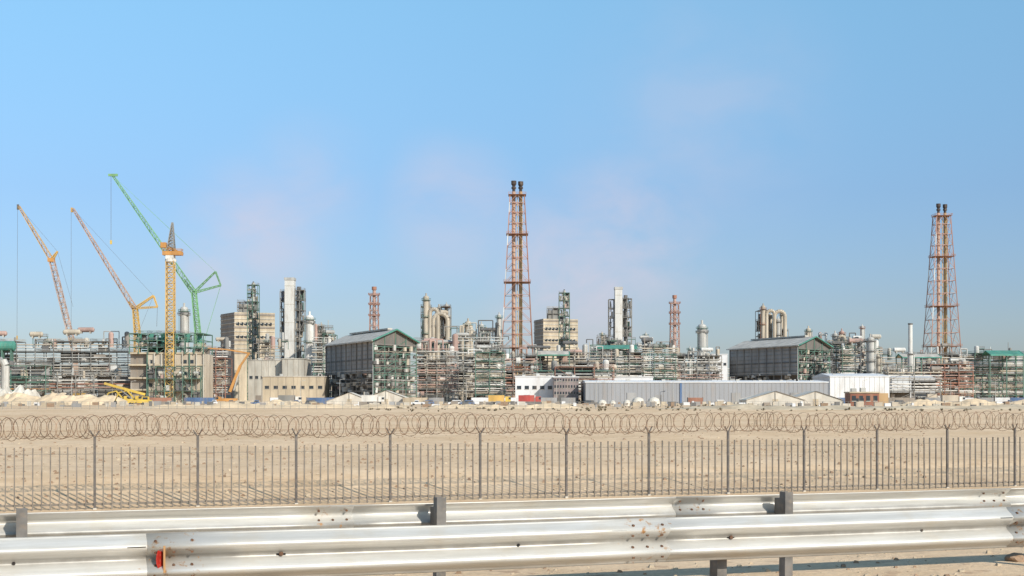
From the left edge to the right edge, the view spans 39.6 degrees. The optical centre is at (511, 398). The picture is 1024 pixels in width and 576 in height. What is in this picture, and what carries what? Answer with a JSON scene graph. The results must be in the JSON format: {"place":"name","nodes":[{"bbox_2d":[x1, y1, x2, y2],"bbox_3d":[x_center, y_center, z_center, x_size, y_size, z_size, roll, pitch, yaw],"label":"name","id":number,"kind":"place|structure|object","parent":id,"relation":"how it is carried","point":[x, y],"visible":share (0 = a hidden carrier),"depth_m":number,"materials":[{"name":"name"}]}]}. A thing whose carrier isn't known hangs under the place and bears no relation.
{"place":"outdoors","nodes":[
{"label":"outdoors","id":0,"kind":"place"},
{"bbox_2d":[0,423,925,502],"bbox_3d":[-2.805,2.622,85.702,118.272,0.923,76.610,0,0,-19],"label":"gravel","id":1,"kind":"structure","parent":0,"point":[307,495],"depth_m":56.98,"materials":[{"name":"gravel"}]},
{"bbox_2d":[0,402,1023,575],"bbox_3d":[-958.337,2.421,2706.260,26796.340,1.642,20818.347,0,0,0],"label":"ground","id":2,"kind":"structure","parent":0,"point":[976,562],"depth_m":56.22,"materials":[{"name":"sand"}]},
{"bbox_2d":[0,357,9,388],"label":"storage tank","id":3,"kind":"object","parent":2,"relation":"on","point":[5,375],"visible":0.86,"depth_m":688.44,"materials":[{"name":"silver metal"}]},
{"bbox_2d":[0,341,15,387],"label":"storage tank","id":4,"kind":"object","parent":2,"relation":"on","point":[10,346],"visible":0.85,"depth_m":733.50,"materials":[{"name":"teal metal"}]},
{"bbox_2d":[0,385,40,396],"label":"sand pile","id":5,"kind":"object","parent":2,"relation":"on","point":[20,389],"visible":0.36,"depth_m":607.60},
{"bbox_2d":[0,361,51,394],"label":"pipe rack","id":6,"kind":"object","parent":2,"relation":"on","point":[20,376],"visible":0.72,"depth_m":706.00,"materials":[{"name":"green metal"}]},
{"bbox_2d":[16,204,85,395],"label":"crawler crane","id":7,"kind":"object","parent":2,"relation":"on","point":[51,260],"visible":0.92,"depth_m":799.50,"materials":[{"name":"metal"}]},
{"bbox_2d":[0,392,128,404],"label":"sand pile","id":8,"kind":"object","parent":2,"relation":"on","point":[15,396],"visible":0.74,"depth_m":524.88,"materials":[{"name":"sand"}]},
{"bbox_2d":[0,327,131,396],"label":"pipe rack","id":9,"kind":"object","parent":2,"relation":"on","point":[90,357],"visible":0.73,"depth_m":741.49,"materials":[{"name":"grey metal"}]},
{"bbox_2d":[37,368,129,398],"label":"pipe rack","id":10,"kind":"object","parent":2,"relation":"on","point":[103,389],"visible":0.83,"depth_m":706.48,"materials":[{"name":"grey metal"}]},
{"bbox_2d":[0,359,220,396],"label":"pipe rack","id":11,"kind":"object","parent":2,"relation":"on","point":[219,395],"visible":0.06,"depth_m":1106.93,"materials":[{"name":"grey metal"}]},
{"bbox_2d":[70,208,157,351],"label":"crawler crane","id":12,"kind":"object","parent":2,"relation":"on","point":[133,308],"visible":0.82,"depth_m":789.43,"materials":[{"name":"metal"}]},
{"bbox_2d":[107,391,132,400],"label":"excavator","id":13,"kind":"object","parent":2,"relation":"on","point":[126,398],"visible":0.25,"depth_m":539.75,"materials":[{"name":"metal"}]},
{"bbox_2d":[104,382,151,404],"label":"mobile crane","id":14,"kind":"object","parent":2,"relation":"on","point":[130,390],"visible":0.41,"depth_m":499.60,"materials":[{"name":"yellow paint"}]},
{"bbox_2d":[115,390,142,404],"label":"excavator","id":15,"kind":"object","parent":2,"relation":"on","point":[136,397],"visible":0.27,"depth_m":504.75,"materials":[{"name":"metal"}]},
{"bbox_2d":[141,397,172,400],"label":"shipping container","id":16,"kind":"object","parent":2,"relation":"on","point":[162,399],"visible":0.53,"depth_m":578.52,"materials":[{"name":"metal"}]},
{"bbox_2d":[108,174,220,346],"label":"crawler crane","id":17,"kind":"object","parent":2,"relation":"on","point":[150,230],"visible":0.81,"depth_m":809.42,"materials":[{"name":"metal"}]},
{"bbox_2d":[128,331,212,402],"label":"construction building","id":18,"kind":"structure","parent":2,"relation":"on","point":[192,373],"depth_m":700.00,"materials":[{"name":"concrete"}]},
{"bbox_2d":[160,222,182,400],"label":"tower crane","id":19,"kind":"object","parent":2,"relation":"on","point":[169,255],"visible":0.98,"depth_m":698.02,"materials":[{"name":"yellow metal"}]},
{"bbox_2d":[177,303,190,351],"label":"silo","id":20,"kind":"object","parent":2,"relation":"on","point":[183,312],"visible":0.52,"depth_m":857.85,"materials":[{"name":"silver metal"}]},
{"bbox_2d":[184,397,215,403],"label":"shipping container","id":21,"kind":"object","parent":2,"relation":"on","point":[199,399],"visible":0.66,"depth_m":565.50,"materials":[{"name":"metal"}]},
{"bbox_2d":[208,337,231,397],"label":"process unit","id":22,"kind":"object","parent":2,"relation":"on","point":[220,362],"visible":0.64,"depth_m":762.15,"materials":[{"name":"grey metal"}]},
{"bbox_2d":[208,348,249,400],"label":"telescopic crane","id":23,"kind":"object","parent":2,"relation":"on","point":[235,379],"visible":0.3,"depth_m":599.45,"materials":[{"name":"orange metal"}]},
{"bbox_2d":[220,300,274,400],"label":"boiler house","id":24,"kind":"structure","parent":2,"relation":"on","point":[233,328],"depth_m":1003.61,"materials":[{"name":"beige"}]},
{"bbox_2d":[247,281,259,400],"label":"elevator tower","id":25,"kind":"structure","parent":2,"relation":"on","point":[254,316],"depth_m":958.05,"materials":[{"name":"green metal"}]},
{"bbox_2d":[248,358,281,400],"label":"utility building","id":26,"kind":"structure","parent":2,"relation":"on","point":[259,368],"depth_m":760.00,"materials":[{"name":"concrete"}]},
{"bbox_2d":[237,399,301,404],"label":"sand pile","id":27,"kind":"object","parent":2,"relation":"on","point":[278,403],"visible":0.32,"depth_m":481.67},
{"bbox_2d":[253,332,288,359],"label":"process unit","id":28,"kind":"object","parent":2,"relation":"on","point":[281,341],"visible":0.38,"depth_m":902.83,"materials":[{"name":"grey metal"}]},
{"bbox_2d":[139,402,410,407],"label":"earth berm","id":29,"kind":"structure","parent":2,"relation":"on","point":[232,405],"depth_m":361.28,"materials":[{"name":"sand"}]},
{"bbox_2d":[278,395,301,400],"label":"truck","id":30,"kind":"object","parent":2,"relation":"on","point":[287,397],"visible":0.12,"depth_m":538.80,"materials":[{"name":"metal"}]},
{"bbox_2d":[280,277,305,359],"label":"prilling tower","id":31,"kind":"structure","parent":2,"relation":"on","point":[292,297],"depth_m":926.79,"materials":[{"name":"concrete"}]},
{"bbox_2d":[264,322,326,374],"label":"distillation column cluster","id":32,"kind":"object","parent":2,"relation":"on","point":[320,355],"visible":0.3,"depth_m":899.82,"materials":[{"name":"silver metal"}]},
{"bbox_2d":[262,373,329,402],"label":"utility building","id":33,"kind":"structure","parent":2,"relation":"on","point":[318,386],"depth_m":720.00,"materials":[{"name":"beige stone"}]},
{"bbox_2d":[281,357,310,375],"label":"utility building","id":34,"kind":"structure","parent":2,"relation":"on","point":[296,366],"depth_m":755.00,"materials":[{"name":"concrete"}]},
{"bbox_2d":[303,311,315,375],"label":"silo","id":35,"kind":"object","parent":2,"relation":"on","point":[309,321],"visible":0.73,"depth_m":877.92,"materials":[{"name":"white paint"}]},
{"bbox_2d":[306,397,332,403],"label":"shipping container","id":36,"kind":"object","parent":2,"relation":"on","point":[321,399],"visible":0.44,"depth_m":582.17,"materials":[{"name":"metal"}]},
{"bbox_2d":[312,324,337,396],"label":"process unit","id":37,"kind":"object","parent":2,"relation":"on","point":[330,335],"visible":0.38,"depth_m":862.03,"materials":[{"name":"grey metal"}]},
{"bbox_2d":[323,392,372,403],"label":"tent","id":38,"kind":"object","parent":2,"relation":"on","point":[351,396],"visible":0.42,"depth_m":560.00,"materials":[{"name":"beige fabric"}]},
{"bbox_2d":[322,328,419,397],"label":"process hall","id":39,"kind":"structure","parent":2,"relation":"on","point":[372,362],"depth_m":711.81,"materials":[{"name":"grey metal"}]},
{"bbox_2d":[361,395,383,403],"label":"truck","id":40,"kind":"object","parent":2,"relation":"on","point":[370,398],"visible":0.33,"depth_m":538.80,"materials":[{"name":"metal"}]},
{"bbox_2d":[368,287,379,329],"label":"vent stack","id":41,"kind":"object","parent":2,"relation":"on","point":[374,303],"visible":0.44,"depth_m":1048.86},
{"bbox_2d":[374,390,408,403],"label":"tent","id":42,"kind":"object","parent":2,"relation":"on","point":[387,395],"visible":0.41,"depth_m":570.00,"materials":[{"name":"beige fabric"}]},
{"bbox_2d":[402,397,433,403],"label":"shipping container","id":43,"kind":"object","parent":2,"relation":"on","point":[413,399],"visible":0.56,"depth_m":566.73,"materials":[{"name":"beige metal"}]},
{"bbox_2d":[413,334,458,400],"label":"process unit","id":44,"kind":"object","parent":2,"relation":"on","point":[433,367],"visible":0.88,"depth_m":721.84,"materials":[{"name":"grey metal"}]},
{"bbox_2d":[420,293,451,400],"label":"distillation column cluster","id":45,"kind":"object","parent":2,"relation":"on","point":[435,324],"visible":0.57,"depth_m":894.47,"materials":[{"name":"grey metal"}]},
{"bbox_2d":[444,320,508,400],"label":"process unit","id":46,"kind":"object","parent":2,"relation":"on","point":[467,363],"visible":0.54,"depth_m":784.90,"materials":[{"name":"grey metal"}]},
{"bbox_2d":[456,312,502,400],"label":"distillation column cluster","id":47,"kind":"object","parent":2,"relation":"on","point":[466,348],"visible":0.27,"depth_m":844.33,"materials":[{"name":"grey metal"}]},
{"bbox_2d":[471,397,495,403],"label":"shipping container","id":48,"kind":"object","parent":2,"relation":"on","point":[479,399],"visible":0.4,"depth_m":564.44,"materials":[{"name":"metal"}]},
{"bbox_2d":[467,344,509,397],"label":"process unit","id":49,"kind":"object","parent":2,"relation":"on","point":[484,362],"visible":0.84,"depth_m":701.11,"materials":[{"name":"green metal"}]},
{"bbox_2d":[488,395,510,404],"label":"truck","id":50,"kind":"object","parent":2,"relation":"on","point":[495,397],"visible":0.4,"depth_m":538.80,"materials":[{"name":"metal"}]},
{"bbox_2d":[427,403,579,407],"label":"earth berm","id":51,"kind":"structure","parent":2,"relation":"on","point":[549,405],"depth_m":331.47,"materials":[{"name":"sand"}]},
{"bbox_2d":[0,506,1023,575],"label":"guard rail","id":52,"kind":"object","parent":2,"relation":"on","point":[718,542],"visible":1,"depth_m":9.49,"materials":[{"name":"metal"}]},
{"bbox_2d":[0,488,1023,575],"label":"guard rail","id":53,"kind":"object","parent":2,"relation":"on","point":[21,522],"visible":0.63,"depth_m":11.46,"materials":[{"name":"metal"}]},
{"bbox_2d":[0,410,1023,511],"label":"palisade fence","id":54,"kind":"object","parent":2,"relation":"on","point":[296,498],"visible":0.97,"depth_m":45.15,"materials":[{"name":"metal"}]},
{"bbox_2d":[0,402,1023,406],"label":"debris","id":55,"kind":"object","parent":2,"relation":"on","point":[405,404],"visible":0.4,"depth_m":423.34,"materials":[{"name":"metal"}]},
{"bbox_2d":[0,401,1023,409],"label":"chain link fence","id":56,"kind":"object","parent":2,"relation":"on","point":[316,408],"visible":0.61,"depth_m":309.98,"materials":[{"name":"grey metal"}]},
{"bbox_2d":[499,181,533,397],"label":"flare stack","id":57,"kind":"object","parent":2,"relation":"on","point":[514,235],"visible":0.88,"depth_m":789.05,"materials":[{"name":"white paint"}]},
{"bbox_2d":[500,346,540,397],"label":"process unit","id":58,"kind":"object","parent":2,"relation":"on","point":[530,360],"visible":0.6,"depth_m":741.18,"materials":[{"name":"grey metal"}]},
{"bbox_2d":[518,395,540,402],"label":"truck","id":59,"kind":"object","parent":2,"relation":"on","point":[527,398],"visible":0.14,"depth_m":538.80,"materials":[{"name":"metal"}]},
{"bbox_2d":[515,373,552,397],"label":"office building","id":60,"kind":"structure","parent":2,"relation":"on","point":[537,385],"depth_m":670.00,"materials":[{"name":"paint"}]},
{"bbox_2d":[527,397,557,403],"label":"shipping container","id":61,"kind":"object","parent":2,"relation":"on","point":[549,399],"visible":0.38,"depth_m":568.15,"materials":[{"name":"metal"}]},
{"bbox_2d":[537,351,569,375],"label":"canopy shelter","id":62,"kind":"object","parent":2,"relation":"on","point":[554,353],"visible":0.52,"depth_m":790.19,"materials":[{"name":"teal metal"}]},
{"bbox_2d":[534,306,577,373],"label":"boiler house","id":63,"kind":"structure","parent":2,"relation":"on","point":[546,332],"depth_m":1155.16,"materials":[{"name":"beige"}]},
{"bbox_2d":[558,289,569,364],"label":"elevator tower","id":64,"kind":"structure","parent":2,"relation":"on","point":[563,319],"depth_m":1098.16,"materials":[{"name":"green metal"}]},
{"bbox_2d":[553,375,578,403],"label":"control building","id":65,"kind":"structure","parent":2,"relation":"on","point":[567,386],"depth_m":660.00,"materials":[{"name":"paint"}]},
{"bbox_2d":[560,397,575,403],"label":"shipping container","id":66,"kind":"object","parent":2,"relation":"on","point":[567,399],"visible":0.66,"depth_m":595.53,"materials":[{"name":"metal"}]},
{"bbox_2d":[533,360,616,400],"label":"pipe rack","id":67,"kind":"object","parent":2,"relation":"on","point":[585,372],"visible":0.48,"depth_m":703.53,"materials":[{"name":"grey metal"}]},
{"bbox_2d":[523,341,644,400],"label":"pipe rack","id":68,"kind":"object","parent":2,"relation":"on","point":[584,354],"visible":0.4,"depth_m":802.58,"materials":[{"name":"grey metal"}]},
{"bbox_2d":[596,345,636,376],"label":"canopy shelter","id":69,"kind":"object","parent":2,"relation":"on","point":[617,347],"visible":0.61,"depth_m":848.77,"materials":[{"name":"teal metal"}]},
{"bbox_2d":[586,336,650,376],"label":"process unit","id":70,"kind":"object","parent":2,"relation":"on","point":[615,341],"visible":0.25,"depth_m":865.43,"materials":[{"name":"grey metal"}]},
{"bbox_2d":[608,287,631,374],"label":"prilling tower","id":71,"kind":"structure","parent":2,"relation":"on","point":[620,317],"depth_m":1046.79,"materials":[{"name":"concrete"}]},
{"bbox_2d":[595,375,652,379],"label":"storage building","id":72,"kind":"structure","parent":2,"relation":"on","point":[639,377],"depth_m":720.00,"materials":[{"name":"white metal"}]},
{"bbox_2d":[596,332,692,378],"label":"distillation column cluster","id":73,"kind":"object","parent":2,"relation":"on","point":[603,339],"visible":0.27,"depth_m":963.98,"materials":[{"name":"silver metal"}]},
{"bbox_2d":[637,336,677,379],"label":"process unit","id":74,"kind":"object","parent":2,"relation":"on","point":[656,348],"visible":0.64,"depth_m":801.25,"materials":[{"name":"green metal"}]},
{"bbox_2d":[669,295,680,378],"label":"vent stack","id":75,"kind":"object","parent":2,"relation":"on","point":[674,313],"visible":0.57,"depth_m":1148.65,"materials":[{"name":"metal"}]},
{"bbox_2d":[368,404,1019,411],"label":"desert scrub","id":76,"kind":"object","parent":2,"relation":"on","point":[601,408],"visible":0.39,"depth_m":291.10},
{"bbox_2d":[687,397,702,403],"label":"shipping container","id":77,"kind":"object","parent":2,"relation":"on","point":[694,399],"visible":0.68,"depth_m":575.81,"materials":[{"name":"metal"}]},
{"bbox_2d":[668,346,722,379],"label":"process unit","id":78,"kind":"object","parent":2,"relation":"on","point":[708,359],"visible":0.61,"depth_m":821.67,"materials":[{"name":"grey metal"}]},
{"bbox_2d":[696,320,708,378],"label":"silo","id":79,"kind":"object","parent":2,"relation":"on","point":[702,331],"visible":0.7,"depth_m":997.22,"materials":[{"name":"silver metal"}]},
{"bbox_2d":[580,379,828,403],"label":"warehouse","id":80,"kind":"structure","parent":2,"relation":"on","point":[663,390],"depth_m":640.00,"materials":[{"name":"silver metal"}]},
{"bbox_2d":[410,358,1022,400],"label":"pipe rack","id":81,"kind":"object","parent":2,"relation":"on","point":[412,393],"visible":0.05,"depth_m":1151.44,"materials":[{"name":"grey metal"}]},
{"bbox_2d":[706,352,727,379],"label":"storage building","id":82,"kind":"structure","parent":2,"relation":"on","point":[725,366],"depth_m":900.00,"materials":[{"name":"white metal"}]},
{"bbox_2d":[755,303,788,339],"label":"distillation column cluster","id":83,"kind":"object","parent":2,"relation":"on","point":[763,324],"visible":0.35,"depth_m":1044.55,"materials":[{"name":"grey metal"}]},
{"bbox_2d":[739,391,807,405],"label":"tent","id":84,"kind":"object","parent":2,"relation":"on","point":[771,396],"visible":0.64,"depth_m":440.00,"materials":[{"name":"beige fabric"}]},
{"bbox_2d":[726,335,832,379],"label":"process hall","id":85,"kind":"structure","parent":2,"relation":"on","point":[791,357],"depth_m":875.08,"materials":[{"name":"grey metal"}]},
{"bbox_2d":[793,391,841,405],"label":"tent","id":86,"kind":"object","parent":2,"relation":"on","point":[812,396],"visible":0.51,"depth_m":455.00,"materials":[{"name":"beige fabric"}]},
{"bbox_2d":[805,332,857,373],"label":"process unit","id":87,"kind":"object","parent":2,"relation":"on","point":[832,354],"visible":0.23,"depth_m":963.87,"materials":[{"name":"grey metal"}]},
{"bbox_2d":[804,324,864,373],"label":"distillation column cluster","id":88,"kind":"object","parent":2,"relation":"on","point":[835,335],"visible":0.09,"depth_m":995.37,"materials":[{"name":"grey metal"}]},
{"bbox_2d":[663,404,1023,409],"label":"earth berm","id":89,"kind":"structure","parent":2,"relation":"on","point":[829,407],"depth_m":301.39,"materials":[{"name":"sand"}]},
{"bbox_2d":[812,374,889,397],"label":"warehouse","id":90,"kind":"structure","parent":2,"relation":"on","point":[839,385],"depth_m":690.00,"materials":[{"name":"silver metal"}]},
{"bbox_2d":[833,334,882,373],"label":"process unit","id":91,"kind":"object","parent":2,"relation":"on","point":[846,367],"visible":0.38,"depth_m":843.02,"materials":[{"name":"grey metal"}]},
{"bbox_2d":[844,388,887,405],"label":"brick hut","id":92,"kind":"object","parent":2,"relation":"on","point":[853,394],"visible":0.72,"depth_m":440.00,"materials":[{"name":"orange brick"}]},
{"bbox_2d":[888,397,915,402],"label":"concrete barrier","id":93,"kind":"object","parent":2,"relation":"on","point":[904,399],"visible":0.43,"depth_m":562.19,"materials":[{"name":"concrete"}]},
{"bbox_2d":[855,334,954,394],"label":"distillation column cluster","id":94,"kind":"object","parent":2,"relation":"on","point":[873,365],"visible":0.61,"depth_m":756.86,"materials":[{"name":"silver metal"}]},
{"bbox_2d":[907,323,914,374],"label":"chimney","id":95,"kind":"object","parent":2,"relation":"on","point":[910,351],"visible":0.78,"depth_m":798.92,"materials":[{"name":"metal"}]},
{"bbox_2d":[890,376,934,397],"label":"rack","id":96,"kind":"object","parent":2,"relation":"on","point":[907,382],"depth_m":720.00,"materials":[{"name":"silver metal"}]},
{"bbox_2d":[883,364,942,399],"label":"pipe rack","id":97,"kind":"object","parent":2,"relation":"on","point":[923,385],"visible":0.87,"depth_m":701.01,"materials":[{"name":"grey metal"}]},
{"bbox_2d":[895,354,941,374],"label":"canopy shelter","id":98,"kind":"object","parent":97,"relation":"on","point":[921,356],"visible":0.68,"depth_m":841.64,"materials":[{"name":"teal metal"}]},
{"bbox_2d":[879,343,967,397],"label":"pipe rack","id":99,"kind":"object","parent":2,"relation":"on","point":[888,354],"visible":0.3,"depth_m":862.56,"materials":[{"name":"grey metal"}]},
{"bbox_2d":[923,203,962,394],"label":"flare stack","id":100,"kind":"object","parent":2,"relation":"on","point":[944,306],"visible":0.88,"depth_m":899.05,"materials":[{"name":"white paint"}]},
{"bbox_2d":[923,358,974,397],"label":"process unit","id":101,"kind":"object","parent":2,"relation":"on","point":[961,373],"visible":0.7,"depth_m":761.09,"materials":[{"name":"grey metal"}]},
{"bbox_2d":[941,395,964,400],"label":"truck","id":102,"kind":"object","parent":2,"relation":"on","point":[950,398],"visible":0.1,"depth_m":538.80,"materials":[{"name":"metal"}]},
{"bbox_2d":[898,398,1023,405],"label":"sand pile","id":103,"kind":"object","parent":2,"relation":"on","point":[951,403],"visible":0.55,"depth_m":431.71,"materials":[{"name":"sand"}]},
{"bbox_2d":[955,346,1022,397],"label":"process unit","id":104,"kind":"object","parent":2,"relation":"on","point":[975,357],"visible":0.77,"depth_m":780.80,"materials":[{"name":"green metal"}]},
{"bbox_2d":[994,397,1009,400],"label":"shipping container","id":105,"kind":"object","parent":2,"relation":"on","point":[1001,399],"visible":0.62,"depth_m":573.16,"materials":[{"name":"metal"}]},
{"bbox_2d":[982,350,1023,397],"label":"canopy shelter","id":106,"kind":"object","parent":2,"relation":"on","point":[1006,353],"visible":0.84,"depth_m":769.15,"materials":[{"name":"teal metal"}]},
{"bbox_2d":[1004,552,1023,561],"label":"rock","id":107,"kind":"object","parent":2,"relation":"on","point":[1015,557],"visible":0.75,"depth_m":13.93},
{"bbox_2d":[0,0,1023,397],"label":"sky","id":108,"kind":"structure","parent":0,"point":[727,158],"materials":[{"name":"blue"}]},
{"bbox_2d":[394,547,1023,575],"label":"gravel","id":109,"kind":"structure","parent":0,"point":[768,569],"depth_m":13.33,"materials":[{"name":"gravel"}]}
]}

